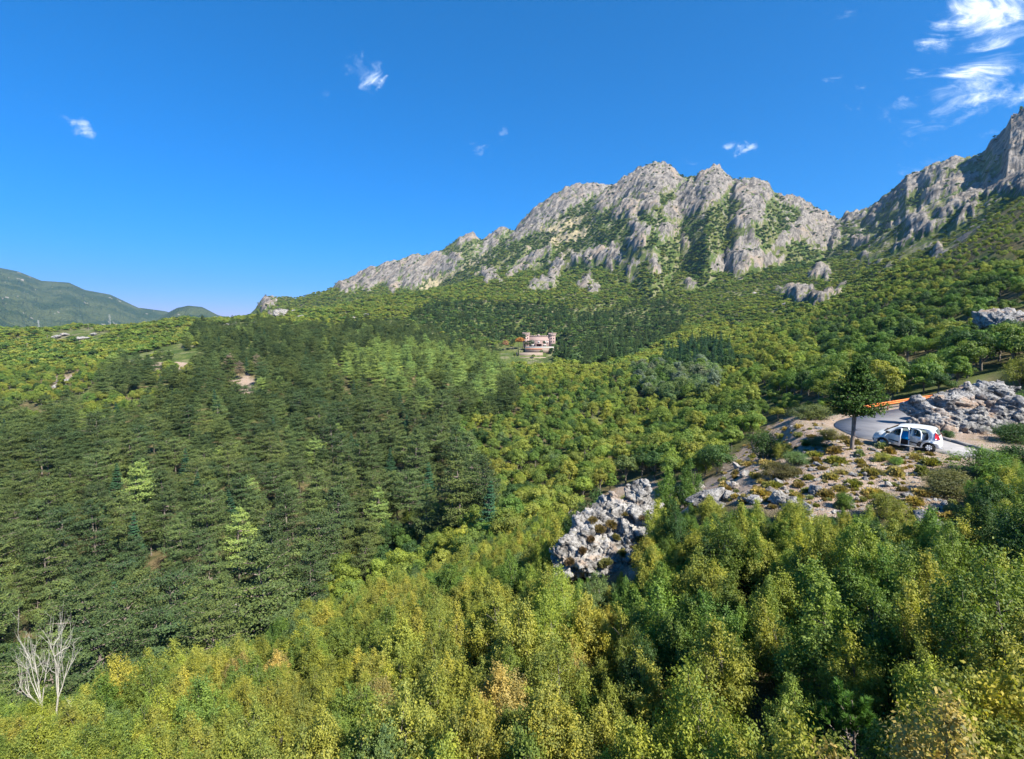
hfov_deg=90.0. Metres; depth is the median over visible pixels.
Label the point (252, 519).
pine tree
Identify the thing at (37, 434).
pine tree
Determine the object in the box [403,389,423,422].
pine tree
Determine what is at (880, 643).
hornbeam tree
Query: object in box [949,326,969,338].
broadleaf tree
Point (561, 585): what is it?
hornbeam tree
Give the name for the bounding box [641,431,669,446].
broadleaf tree
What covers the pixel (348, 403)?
pine tree
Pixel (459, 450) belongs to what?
pine tree
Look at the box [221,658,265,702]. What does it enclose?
hornbeam tree
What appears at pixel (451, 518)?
pine tree
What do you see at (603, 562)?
cushion shrub
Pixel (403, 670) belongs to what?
hornbeam tree
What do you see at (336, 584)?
broadleaf tree
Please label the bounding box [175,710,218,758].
hornbeam tree
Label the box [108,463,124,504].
fir tree
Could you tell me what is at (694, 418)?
broadleaf tree
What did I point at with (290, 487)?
pine tree
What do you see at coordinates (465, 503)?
pine tree
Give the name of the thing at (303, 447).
pine tree
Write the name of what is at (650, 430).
broadleaf tree
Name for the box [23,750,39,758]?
hornbeam tree
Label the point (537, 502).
broadleaf tree
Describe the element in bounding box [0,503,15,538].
pine tree
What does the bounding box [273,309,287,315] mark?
crag
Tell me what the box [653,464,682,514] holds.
broadleaf shrub
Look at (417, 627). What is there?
hornbeam tree
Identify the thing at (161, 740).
hornbeam tree
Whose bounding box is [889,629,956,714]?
hornbeam tree
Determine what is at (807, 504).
boulder
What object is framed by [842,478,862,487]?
cushion shrub
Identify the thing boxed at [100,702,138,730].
hornbeam tree
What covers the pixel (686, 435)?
broadleaf tree
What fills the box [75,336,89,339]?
boulder
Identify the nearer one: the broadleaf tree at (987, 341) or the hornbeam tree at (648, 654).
the hornbeam tree at (648, 654)
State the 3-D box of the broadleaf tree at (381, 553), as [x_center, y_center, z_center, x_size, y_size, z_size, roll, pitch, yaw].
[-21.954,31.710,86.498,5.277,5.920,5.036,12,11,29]
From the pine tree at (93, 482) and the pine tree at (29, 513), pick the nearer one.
the pine tree at (29, 513)
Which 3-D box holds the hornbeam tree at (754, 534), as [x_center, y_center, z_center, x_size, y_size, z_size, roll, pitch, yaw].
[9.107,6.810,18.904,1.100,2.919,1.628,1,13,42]
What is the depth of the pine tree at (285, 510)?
96.00 m
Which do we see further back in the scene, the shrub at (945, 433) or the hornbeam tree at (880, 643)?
the shrub at (945, 433)
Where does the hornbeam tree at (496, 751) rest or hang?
on the ground
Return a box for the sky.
[0,0,1023,316]
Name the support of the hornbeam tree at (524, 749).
on the ground
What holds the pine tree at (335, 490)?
on the ground
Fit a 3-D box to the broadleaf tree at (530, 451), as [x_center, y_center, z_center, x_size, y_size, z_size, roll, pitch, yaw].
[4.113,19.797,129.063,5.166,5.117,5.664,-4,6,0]
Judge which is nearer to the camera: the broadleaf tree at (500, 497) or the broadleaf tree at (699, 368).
the broadleaf tree at (500, 497)
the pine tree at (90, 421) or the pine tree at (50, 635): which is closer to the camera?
the pine tree at (50, 635)
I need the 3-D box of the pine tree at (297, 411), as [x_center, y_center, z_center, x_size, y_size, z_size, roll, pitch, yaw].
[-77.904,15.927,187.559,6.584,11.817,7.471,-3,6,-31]
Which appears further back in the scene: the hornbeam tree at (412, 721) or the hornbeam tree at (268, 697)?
the hornbeam tree at (268, 697)
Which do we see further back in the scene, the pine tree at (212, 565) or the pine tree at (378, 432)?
the pine tree at (378, 432)
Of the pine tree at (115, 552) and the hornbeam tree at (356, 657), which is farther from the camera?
the pine tree at (115, 552)
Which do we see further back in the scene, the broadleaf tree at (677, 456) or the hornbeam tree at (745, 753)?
the broadleaf tree at (677, 456)
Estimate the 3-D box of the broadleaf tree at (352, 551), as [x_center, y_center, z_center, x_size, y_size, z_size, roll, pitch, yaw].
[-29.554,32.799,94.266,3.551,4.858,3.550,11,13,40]
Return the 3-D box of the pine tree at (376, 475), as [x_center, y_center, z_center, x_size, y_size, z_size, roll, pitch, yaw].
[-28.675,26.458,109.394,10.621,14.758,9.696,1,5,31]
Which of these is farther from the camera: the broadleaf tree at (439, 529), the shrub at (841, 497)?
the broadleaf tree at (439, 529)
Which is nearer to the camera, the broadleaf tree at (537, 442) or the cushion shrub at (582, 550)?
the cushion shrub at (582, 550)
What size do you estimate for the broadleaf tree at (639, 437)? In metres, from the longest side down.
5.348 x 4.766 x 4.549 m
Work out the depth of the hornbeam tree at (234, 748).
13.70 m
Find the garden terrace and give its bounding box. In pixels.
[516,347,553,357]
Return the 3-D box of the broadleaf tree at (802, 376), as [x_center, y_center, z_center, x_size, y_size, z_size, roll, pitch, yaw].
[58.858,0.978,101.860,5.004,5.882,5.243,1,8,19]
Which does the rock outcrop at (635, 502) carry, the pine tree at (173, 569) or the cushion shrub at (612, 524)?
the cushion shrub at (612, 524)
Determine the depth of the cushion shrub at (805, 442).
34.49 m
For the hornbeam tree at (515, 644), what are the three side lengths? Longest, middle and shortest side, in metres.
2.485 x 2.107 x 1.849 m
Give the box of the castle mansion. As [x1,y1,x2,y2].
[522,333,555,347]
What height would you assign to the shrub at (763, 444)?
2.547 m
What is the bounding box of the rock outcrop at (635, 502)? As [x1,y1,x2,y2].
[549,478,663,581]
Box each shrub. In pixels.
[564,556,574,565]
[578,546,587,554]
[586,535,594,542]
[587,516,597,523]
[595,524,606,532]
[597,557,613,567]
[605,519,616,529]
[611,533,620,540]
[617,548,626,557]
[634,535,643,541]
[638,514,645,520]
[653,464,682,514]
[672,458,705,507]
[718,479,730,486]
[722,485,732,490]
[729,493,738,498]
[730,469,738,474]
[736,493,750,503]
[740,460,754,466]
[742,428,789,458]
[749,472,760,478]
[749,486,771,495]
[755,477,765,483]
[757,458,768,464]
[757,460,805,480]
[760,460,779,468]
[761,480,783,487]
[761,496,769,501]
[767,503,778,508]
[772,441,794,459]
[779,500,808,517]
[782,449,812,465]
[784,404,841,419]
[789,490,804,497]
[791,480,805,487]
[792,431,804,436]
[793,423,801,428]
[800,487,808,492]
[801,439,810,445]
[802,473,815,479]
[805,434,816,437]
[805,450,823,456]
[807,733,851,758]
[808,435,824,445]
[809,456,821,462]
[811,513,837,523]
[817,488,835,498]
[818,428,847,438]
[821,445,843,453]
[821,470,841,479]
[822,455,849,464]
[823,435,834,440]
[830,484,848,492]
[832,501,849,509]
[833,469,848,474]
[834,490,854,509]
[838,437,862,444]
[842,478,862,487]
[853,449,865,456]
[854,458,865,463]
[859,466,884,475]
[859,486,884,494]
[866,488,915,518]
[869,712,972,758]
[872,451,892,460]
[873,441,888,448]
[880,446,896,453]
[885,465,906,477]
[887,456,903,465]
[895,486,910,491]
[903,494,925,506]
[904,452,924,459]
[910,486,941,497]
[911,466,976,498]
[912,464,930,475]
[919,456,943,465]
[924,451,935,455]
[933,444,1023,477]
[937,510,955,520]
[941,429,956,437]
[942,502,966,513]
[947,498,960,504]
[985,422,1023,444]
[988,439,1023,466]
[999,356,1023,386]
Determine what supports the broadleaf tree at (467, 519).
on the ground
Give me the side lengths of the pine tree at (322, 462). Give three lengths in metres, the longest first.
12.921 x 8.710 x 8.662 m
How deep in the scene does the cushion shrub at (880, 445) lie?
31.84 m
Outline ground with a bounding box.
[0,199,1023,758]
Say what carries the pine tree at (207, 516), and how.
on the ground
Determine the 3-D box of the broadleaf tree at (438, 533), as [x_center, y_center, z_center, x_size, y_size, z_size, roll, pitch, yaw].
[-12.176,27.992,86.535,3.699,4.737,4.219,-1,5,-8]
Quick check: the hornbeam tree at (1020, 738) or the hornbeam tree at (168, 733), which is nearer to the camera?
the hornbeam tree at (1020, 738)
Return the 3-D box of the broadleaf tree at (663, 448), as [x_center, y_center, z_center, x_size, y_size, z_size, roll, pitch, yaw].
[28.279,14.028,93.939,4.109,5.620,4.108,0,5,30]
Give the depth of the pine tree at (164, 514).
105.42 m
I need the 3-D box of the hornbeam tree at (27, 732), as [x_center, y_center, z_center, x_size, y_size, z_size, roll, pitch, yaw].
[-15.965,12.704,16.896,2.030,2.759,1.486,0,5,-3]
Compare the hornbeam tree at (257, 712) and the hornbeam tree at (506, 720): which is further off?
the hornbeam tree at (257, 712)
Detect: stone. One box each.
[884,481,893,486]
[900,492,913,497]
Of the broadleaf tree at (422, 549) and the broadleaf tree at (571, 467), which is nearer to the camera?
the broadleaf tree at (422, 549)
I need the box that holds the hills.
[0,268,223,327]
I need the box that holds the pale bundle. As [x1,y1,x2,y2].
[921,434,925,441]
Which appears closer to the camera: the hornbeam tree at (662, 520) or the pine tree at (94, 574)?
the hornbeam tree at (662, 520)
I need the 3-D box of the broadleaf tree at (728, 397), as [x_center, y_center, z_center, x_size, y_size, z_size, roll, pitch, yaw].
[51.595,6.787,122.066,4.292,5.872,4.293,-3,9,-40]
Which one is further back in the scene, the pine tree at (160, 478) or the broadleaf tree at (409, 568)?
the pine tree at (160, 478)
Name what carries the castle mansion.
on the mountain
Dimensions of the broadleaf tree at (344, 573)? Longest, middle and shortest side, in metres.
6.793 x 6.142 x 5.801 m
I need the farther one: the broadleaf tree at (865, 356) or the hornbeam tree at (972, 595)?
the broadleaf tree at (865, 356)
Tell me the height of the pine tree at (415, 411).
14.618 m
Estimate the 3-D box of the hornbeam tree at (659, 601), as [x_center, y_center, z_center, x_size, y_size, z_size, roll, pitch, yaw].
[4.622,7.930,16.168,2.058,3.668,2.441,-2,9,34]
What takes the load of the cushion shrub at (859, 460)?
on the ground
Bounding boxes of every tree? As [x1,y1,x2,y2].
[0,433,27,462]
[0,446,25,478]
[0,459,32,507]
[0,467,45,506]
[0,498,45,550]
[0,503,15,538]
[0,519,36,583]
[0,522,32,563]
[0,535,27,586]
[0,569,24,638]
[0,573,14,593]
[0,575,25,638]
[0,577,19,610]
[0,613,26,643]
[0,636,38,674]
[0,642,36,704]
[0,653,55,707]
[0,713,86,758]
[0,721,14,750]
[2,570,35,619]
[4,638,47,688]
[6,714,44,745]
[10,502,55,546]
[10,720,58,753]
[11,606,82,712]
[14,544,57,603]
[16,498,61,547]
[17,539,49,573]
[17,586,54,631]
[17,653,83,710]
[20,503,88,574]
[20,532,73,607]
[23,429,53,474]
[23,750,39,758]
[25,575,98,645]
[27,449,39,469]
[28,475,74,523]
[30,434,61,480]
[33,624,71,675]
[34,472,65,502]
[35,575,125,646]
[35,730,93,758]
[38,615,71,649]
[48,531,66,561]
[48,703,73,726]
[49,629,106,697]
[50,460,88,497]
[50,478,80,514]
[51,698,108,742]
[54,719,112,758]
[55,717,127,758]
[55,740,87,758]
[58,550,83,581]
[59,556,105,623]
[67,498,117,571]
[73,481,112,529]
[74,411,114,439]
[74,565,111,592]
[75,411,105,438]
[77,453,116,485]
[79,573,121,623]
[80,438,123,488]
[81,492,108,528]
[83,477,114,513]
[83,664,104,698]
[84,669,126,718]
[86,576,176,662]
[88,651,145,714]
[95,444,127,477]
[95,549,132,596]
[98,506,118,553]
[99,489,142,549]
[99,552,149,608]
[99,708,142,756]
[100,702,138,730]
[104,442,126,470]
[106,581,124,628]
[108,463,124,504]
[110,608,143,655]
[111,501,158,544]
[112,564,168,622]
[113,600,186,668]
[114,402,125,424]
[114,656,178,715]
[115,741,165,758]
[116,431,149,467]
[117,461,156,519]
[119,534,153,569]
[120,476,135,501]
[121,561,217,649]
[122,450,152,481]
[123,423,156,457]
[124,512,147,566]
[125,484,158,513]
[126,681,188,754]
[128,733,168,758]
[131,455,167,483]
[131,687,156,731]
[131,706,186,751]
[131,718,186,757]
[135,646,172,696]
[138,458,155,485]
[138,512,161,555]
[138,588,168,636]
[140,415,172,453]
[140,714,188,758]
[142,672,204,725]
[144,566,168,601]
[146,475,174,512]
[147,470,178,511]
[150,485,184,550]
[152,430,178,465]
[152,440,176,470]
[156,473,181,499]
[156,517,199,569]
[157,558,176,591]
[157,636,191,665]
[158,665,215,713]
[159,565,188,600]
[162,436,190,473]
[165,575,206,622]
[166,511,194,555]
[166,551,187,574]
[166,593,250,658]
[169,670,234,752]
[174,484,203,527]
[175,404,202,438]
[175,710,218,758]
[176,735,202,758]
[177,456,215,488]
[178,448,192,489]
[180,527,218,574]
[183,478,230,550]
[183,623,198,647]
[187,446,219,475]
[189,542,230,609]
[190,472,204,508]
[195,479,230,523]
[196,716,273,758]
[199,704,249,758]
[202,573,249,623]
[202,647,231,696]
[205,462,227,491]
[206,439,245,485]
[207,395,230,425]
[208,559,233,593]
[211,446,231,477]
[212,389,219,415]
[215,688,251,732]
[217,507,259,580]
[217,540,239,574]
[218,512,240,545]
[218,671,265,714]
[219,487,236,512]
[219,650,250,688]
[220,459,251,488]
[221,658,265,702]
[222,489,240,528]
[223,689,280,752]
[224,353,235,369]
[225,472,258,523]
[227,443,254,477]
[231,455,263,481]
[232,360,245,373]
[232,474,261,511]
[233,677,258,728]
[234,608,273,643]
[241,423,261,453]
[241,489,269,520]
[242,517,261,542]
[242,645,287,710]
[242,675,291,729]
[243,358,248,371]
[244,536,270,584]
[244,728,295,758]
[245,439,266,473]
[247,498,284,538]
[251,535,290,581]
[252,354,259,366]
[254,428,285,462]
[255,464,276,503]
[255,580,295,604]
[256,405,281,427]
[256,430,271,460]
[256,461,292,503]
[261,585,293,610]
[261,705,301,758]
[262,413,284,438]
[263,441,291,468]
[265,486,305,570]
[267,455,283,474]
[267,683,300,727]
[269,417,278,451]
[271,714,294,735]
[272,467,297,493]
[272,485,298,516]
[272,489,311,535]
[274,399,289,425]
[275,596,300,618]
[277,704,358,758]
[278,532,329,582]
[278,618,327,675]
[280,444,307,487]
[280,507,346,582]
[280,681,319,750]
[284,457,309,494]
[286,625,327,679]
[286,743,316,758]
[287,389,312,410]
[288,584,308,597]
[289,421,304,444]
[289,542,336,609]
[290,407,307,430]
[292,442,311,482]
[295,630,328,678]
[297,590,326,601]
[298,647,332,684]
[298,666,335,710]
[300,637,335,679]
[301,470,332,501]
[301,491,330,533]
[302,458,338,489]
[303,432,326,467]
[303,438,326,468]
[305,420,321,445]
[305,505,321,535]
[308,403,329,439]
[308,681,336,743]
[309,418,336,445]
[309,668,349,716]
[311,398,333,417]
[311,445,331,471]
[312,707,362,752]
[312,742,338,758]
[317,483,358,550]
[318,413,342,466]
[318,573,332,586]
[321,618,361,664]
[324,401,353,431]
[325,674,380,732]
[327,458,360,508]
[327,522,358,567]
[327,552,355,568]
[327,562,363,592]
[327,578,342,596]
[328,430,354,460]
[328,563,341,578]
[330,423,345,462]
[330,462,357,487]
[332,577,352,600]
[333,578,362,601]
[334,494,355,527]
[334,697,392,758]
[337,447,357,467]
[337,578,364,599]
[340,398,357,434]
[340,462,362,500]
[341,678,395,744]
[344,645,367,692]
[346,433,373,486]
[346,546,357,558]
[346,619,388,666]
[347,558,370,579]
[349,433,353,463]
[349,678,444,758]
[350,442,374,477]
[350,496,374,528]
[350,534,377,581]
[350,672,397,710]
[351,379,355,394]
[351,412,375,436]
[351,498,365,526]
[352,521,376,546]
[352,671,373,702]
[353,429,367,444]
[353,468,396,519]
[353,647,386,687]
[353,650,397,693]
[354,514,384,552]
[354,714,410,758]
[357,398,381,433]
[357,467,381,507]
[357,699,392,734]
[358,388,381,410]
[358,435,384,484]
[359,569,381,588]
[363,486,391,529]
[364,395,380,430]
[365,557,390,578]
[365,576,404,608]
[366,601,400,643]
[367,548,391,572]
[367,599,403,642]
[368,590,394,617]
[370,662,402,701]
[371,422,385,453]
[371,588,411,618]
[374,544,392,556]
[374,622,411,658]
[377,399,394,432]
[377,519,393,543]
[377,612,430,694]
[378,419,391,442]
[378,419,401,451]
[378,527,393,547]
[380,469,414,519]
[381,432,401,463]
[384,447,396,476]
[385,548,406,564]
[387,470,429,523]
[387,518,401,543]
[387,549,416,573]
[387,561,411,579]
[388,644,420,700]
[390,416,406,439]
[390,431,412,471]
[392,527,416,542]
[392,603,432,630]
[393,596,411,625]
[396,534,411,551]
[396,688,422,716]
[397,392,404,417]
[397,657,465,754]
[399,505,422,523]
[401,428,433,478]
[401,447,415,467]
[401,467,415,496]
[401,539,421,556]
[401,591,412,607]
[402,414,409,442]
[402,559,425,574]
[402,591,424,620]
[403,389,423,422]
[403,524,416,536]
[405,407,422,436]
[405,554,423,565]
[406,436,423,449]
[407,446,430,478]
[408,583,454,619]
[408,614,436,661]
[409,495,440,534]
[411,416,429,447]
[411,425,426,442]
[411,627,446,690]
[412,561,432,571]
[414,472,425,501]
[416,459,439,490]
[417,546,431,558]
[419,385,432,412]
[419,480,430,513]
[421,424,450,475]
[421,463,438,504]
[421,486,437,506]
[421,533,436,550]
[421,550,433,563]
[421,725,471,758]
[422,440,441,471]
[422,594,451,621]
[422,597,456,646]
[422,664,464,719]
[423,397,436,418]
[423,628,475,679]
[423,648,461,681]
[425,413,446,439]
[426,562,472,596]
[428,415,442,434]
[428,506,450,532]
[428,649,491,714]
[429,527,457,553]
[429,548,450,566]
[430,411,449,457]
[431,389,452,429]
[432,525,448,535]
[433,682,500,758]
[434,452,479,528]
[434,531,444,537]
[436,517,457,530]
[438,499,446,521]
[438,692,498,752]
[439,417,459,470]
[441,423,466,464]
[442,389,460,410]
[442,445,470,487]
[443,600,474,668]
[447,576,472,615]
[449,654,472,688]
[450,386,469,413]
[450,445,484,506]
[450,525,468,546]
[451,429,482,474]
[452,477,483,514]
[457,504,486,528]
[461,600,488,668]
[462,452,506,511]
[462,574,492,611]
[463,614,480,667]
[464,585,513,667]
[467,595,520,661]
[469,642,505,687]
[469,659,534,740]
[474,481,496,525]
[474,520,491,533]
[475,473,500,500]
[476,593,513,641]
[478,397,491,421]
[480,734,509,758]
[481,522,490,531]
[482,702,527,752]
[483,577,514,608]
[484,644,533,706]
[490,593,557,676]
[490,632,541,693]
[491,506,519,532]
[492,483,507,491]
[492,494,505,510]
[494,677,601,758]
[495,493,523,513]
[497,716,546,758]
[499,549,524,599]
[503,484,517,498]
[506,483,522,491]
[507,381,523,409]
[510,438,532,451]
[510,449,524,469]
[510,489,528,501]
[515,678,586,758]
[516,485,532,496]
[516,579,536,613]
[519,463,542,479]
[519,501,545,522]
[519,518,531,527]
[522,448,534,465]
[522,495,533,504]
[522,502,540,521]
[524,632,597,713]
[525,591,584,677]
[526,484,555,501]
[527,559,576,615]
[527,594,540,631]
[527,711,588,751]
[530,468,546,484]
[530,577,553,605]
[531,438,544,448]
[531,494,552,509]
[531,563,594,646]
[533,507,556,522]
[539,498,559,512]
[541,517,566,566]
[543,450,560,460]
[545,477,555,488]
[549,454,570,470]
[549,483,573,496]
[549,490,567,501]
[550,473,568,488]
[550,492,581,517]
[554,481,574,492]
[555,666,582,707]
[556,591,618,677]
[557,460,577,481]
[560,501,582,532]
[560,639,593,685]
[565,441,583,453]
[568,451,583,463]
[570,687,599,739]
[571,486,601,513]
[575,461,595,472]
[575,476,593,498]
[576,466,596,478]
[576,698,633,758]
[577,436,593,455]
[579,653,625,705]
[581,569,618,618]
[583,452,596,464]
[584,614,619,672]
[585,671,648,746]
[589,444,611,457]
[591,467,607,493]
[595,437,615,449]
[596,458,618,472]
[596,712,683,758]
[598,601,638,678]
[604,473,618,490]
[605,427,622,437]
[608,583,658,628]
[609,445,622,459]
[610,576,645,616]
[611,442,630,470]
[612,625,670,694]
[614,455,638,482]
[616,619,675,726]
[621,644,675,741]
[625,432,644,440]
[626,595,655,640]
[628,534,662,576]
[628,575,683,681]
[632,450,650,475]
[635,444,649,454]
[635,544,674,579]
[636,433,646,442]
[636,542,673,597]
[640,559,683,612]
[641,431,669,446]
[642,700,718,758]
[643,450,664,479]
[645,426,660,437]
[645,442,657,468]
[646,647,766,758]
[650,509,671,546]
[654,719,686,757]
[655,441,673,453]
[656,589,709,680]
[659,454,674,474]
[660,432,673,440]
[660,456,684,479]
[661,450,684,463]
[661,498,692,546]
[662,342,666,354]
[663,384,676,392]
[666,541,732,620]
[669,429,695,444]
[670,535,694,573]
[673,438,688,453]
[674,525,710,566]
[674,672,717,727]
[676,560,699,611]
[677,451,711,477]
[677,585,746,660]
[679,442,699,457]
[680,382,696,396]
[681,612,763,734]
[684,616,755,718]
[686,410,705,427]
[686,440,702,452]
[687,557,738,614]
[688,424,704,431]
[688,534,742,589]
[689,404,708,419]
[689,427,714,446]
[691,339,697,353]
[691,376,706,382]
[691,718,755,758]
[692,364,705,377]
[692,372,708,379]
[693,446,715,475]
[693,510,751,591]
[694,443,736,473]
[694,697,756,758]
[696,520,722,547]
[696,571,751,642]
[698,415,709,429]
[703,411,733,431]
[703,438,724,447]
[705,431,725,443]
[709,344,715,362]
[711,348,716,362]
[715,579,753,635]
[716,340,721,355]
[716,425,744,447]
[716,439,729,460]
[718,345,723,361]
[720,395,732,404]
[723,500,755,574]
[724,599,762,672]
[725,335,731,348]
[727,402,750,416]
[728,409,746,428]
[729,417,747,432]
[730,394,748,409]
[731,522,782,595]
[735,410,766,437]
[741,384,760,400]
[741,411,765,433]
[742,528,770,592]
[743,597,792,690]
[745,399,761,413]
[745,566,814,651]
[746,572,800,650]
[760,670,830,753]
[767,381,785,392]
[767,549,799,584]
[767,571,872,714]
[773,526,809,569]
[782,553,865,643]
[785,550,831,592]
[786,512,845,591]
[793,599,860,648]
[795,370,812,395]
[798,521,816,551]
[800,376,821,396]
[801,365,830,398]
[810,551,896,643]
[811,624,890,737]
[818,359,894,449]
[822,365,843,378]
[823,524,875,583]
[824,350,851,366]
[824,370,845,381]
[826,376,848,393]
[826,526,841,547]
[828,512,905,601]
[837,361,852,368]
[842,610,885,692]
[849,540,917,616]
[850,351,872,363]
[851,570,923,713]
[854,706,911,758]
[856,520,913,571]
[863,518,893,552]
[867,352,893,363]
[867,359,891,392]
[868,355,909,370]
[868,550,940,655]
[872,365,905,400]
[874,374,912,400]
[875,575,949,672]
[882,351,905,359]
[883,665,1023,758]
[886,653,972,723]
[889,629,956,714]
[891,656,1010,737]
[892,366,912,392]
[895,547,953,631]
[898,358,944,393]
[899,517,992,600]
[918,537,1023,694]
[922,371,957,392]
[923,515,999,579]
[923,549,956,589]
[927,584,1018,669]
[933,346,958,372]
[938,490,1017,558]
[939,328,956,345]
[940,329,974,350]
[944,356,973,386]
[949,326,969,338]
[950,341,990,377]
[954,645,1023,745]
[956,338,993,367]
[957,606,1023,723]
[965,330,1000,365]
[967,331,996,370]
[968,547,1013,611]
[968,548,1023,634]
[975,710,1023,758]
[980,486,1023,574]
[985,323,1005,357]
[988,318,1023,329]
[991,322,1020,360]
[992,326,1023,359]
[993,333,1019,360]
[999,569,1023,649]
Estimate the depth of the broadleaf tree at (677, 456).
86.83 m
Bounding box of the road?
[835,409,989,458]
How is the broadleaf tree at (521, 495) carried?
on the ground
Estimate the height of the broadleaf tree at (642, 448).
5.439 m
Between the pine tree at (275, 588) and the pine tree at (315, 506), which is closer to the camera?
the pine tree at (275, 588)
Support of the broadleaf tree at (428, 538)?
on the ground
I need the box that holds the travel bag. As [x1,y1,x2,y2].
[901,431,914,439]
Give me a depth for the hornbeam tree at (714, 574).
17.58 m
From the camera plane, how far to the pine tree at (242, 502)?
117.98 m
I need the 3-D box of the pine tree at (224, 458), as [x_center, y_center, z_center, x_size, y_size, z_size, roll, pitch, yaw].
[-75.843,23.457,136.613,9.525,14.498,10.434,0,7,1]
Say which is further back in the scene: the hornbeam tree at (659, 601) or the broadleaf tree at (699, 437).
the broadleaf tree at (699, 437)
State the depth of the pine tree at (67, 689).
41.12 m
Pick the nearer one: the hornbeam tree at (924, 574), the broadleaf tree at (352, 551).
the hornbeam tree at (924, 574)
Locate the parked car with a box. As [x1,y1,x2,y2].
[872,423,942,451]
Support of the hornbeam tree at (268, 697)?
on the ground
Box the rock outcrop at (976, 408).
[899,379,1023,434]
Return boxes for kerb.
[942,436,998,452]
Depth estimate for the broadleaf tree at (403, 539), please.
91.05 m
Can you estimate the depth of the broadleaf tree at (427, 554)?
77.38 m
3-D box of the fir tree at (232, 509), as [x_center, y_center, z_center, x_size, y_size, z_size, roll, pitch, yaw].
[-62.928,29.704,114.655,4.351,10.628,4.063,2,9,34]
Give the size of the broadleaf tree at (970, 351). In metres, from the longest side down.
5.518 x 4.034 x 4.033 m
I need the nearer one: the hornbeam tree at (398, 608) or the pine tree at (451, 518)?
the hornbeam tree at (398, 608)
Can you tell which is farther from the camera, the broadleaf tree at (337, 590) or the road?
the broadleaf tree at (337, 590)
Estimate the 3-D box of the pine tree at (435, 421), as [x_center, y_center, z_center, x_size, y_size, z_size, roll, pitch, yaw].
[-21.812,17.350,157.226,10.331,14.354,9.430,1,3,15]
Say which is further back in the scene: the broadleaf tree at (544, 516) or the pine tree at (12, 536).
the pine tree at (12, 536)
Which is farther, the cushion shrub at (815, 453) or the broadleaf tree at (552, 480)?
the broadleaf tree at (552, 480)
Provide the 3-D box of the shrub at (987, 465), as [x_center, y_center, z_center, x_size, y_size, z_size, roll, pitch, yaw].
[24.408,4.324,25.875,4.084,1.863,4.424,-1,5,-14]
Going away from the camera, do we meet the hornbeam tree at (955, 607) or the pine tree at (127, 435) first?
the hornbeam tree at (955, 607)
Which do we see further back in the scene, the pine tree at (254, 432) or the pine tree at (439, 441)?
the pine tree at (254, 432)
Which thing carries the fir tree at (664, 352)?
on the mountain
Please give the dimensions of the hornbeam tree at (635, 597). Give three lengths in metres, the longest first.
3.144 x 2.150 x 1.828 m
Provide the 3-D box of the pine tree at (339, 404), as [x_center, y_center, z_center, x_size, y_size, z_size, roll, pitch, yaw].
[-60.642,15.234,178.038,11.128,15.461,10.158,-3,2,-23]
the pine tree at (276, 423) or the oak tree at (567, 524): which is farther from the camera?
the pine tree at (276, 423)
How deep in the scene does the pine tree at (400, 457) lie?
141.63 m
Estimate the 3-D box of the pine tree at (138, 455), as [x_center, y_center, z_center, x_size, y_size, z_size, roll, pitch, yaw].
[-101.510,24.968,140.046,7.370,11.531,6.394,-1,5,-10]
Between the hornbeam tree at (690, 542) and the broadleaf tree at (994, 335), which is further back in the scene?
the broadleaf tree at (994, 335)
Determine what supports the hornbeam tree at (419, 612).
on the ground
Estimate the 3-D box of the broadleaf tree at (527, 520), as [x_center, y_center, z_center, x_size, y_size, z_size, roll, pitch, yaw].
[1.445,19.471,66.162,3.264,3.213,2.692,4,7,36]
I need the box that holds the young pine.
[803,677,883,758]
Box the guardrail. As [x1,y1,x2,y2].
[865,395,931,408]
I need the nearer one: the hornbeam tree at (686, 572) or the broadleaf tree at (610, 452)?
the hornbeam tree at (686, 572)
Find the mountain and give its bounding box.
[0,108,1023,376]
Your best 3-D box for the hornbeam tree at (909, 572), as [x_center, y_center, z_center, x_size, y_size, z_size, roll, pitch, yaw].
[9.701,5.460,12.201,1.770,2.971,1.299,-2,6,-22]
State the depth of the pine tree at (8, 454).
139.07 m
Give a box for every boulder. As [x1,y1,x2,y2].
[51,335,61,338]
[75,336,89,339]
[677,483,704,505]
[685,487,724,505]
[697,499,725,508]
[723,490,734,499]
[725,481,739,488]
[732,461,739,468]
[737,494,762,504]
[739,470,749,477]
[765,486,776,491]
[767,490,789,504]
[787,496,800,505]
[802,501,812,513]
[808,484,821,493]
[913,509,945,529]
[971,307,1023,328]

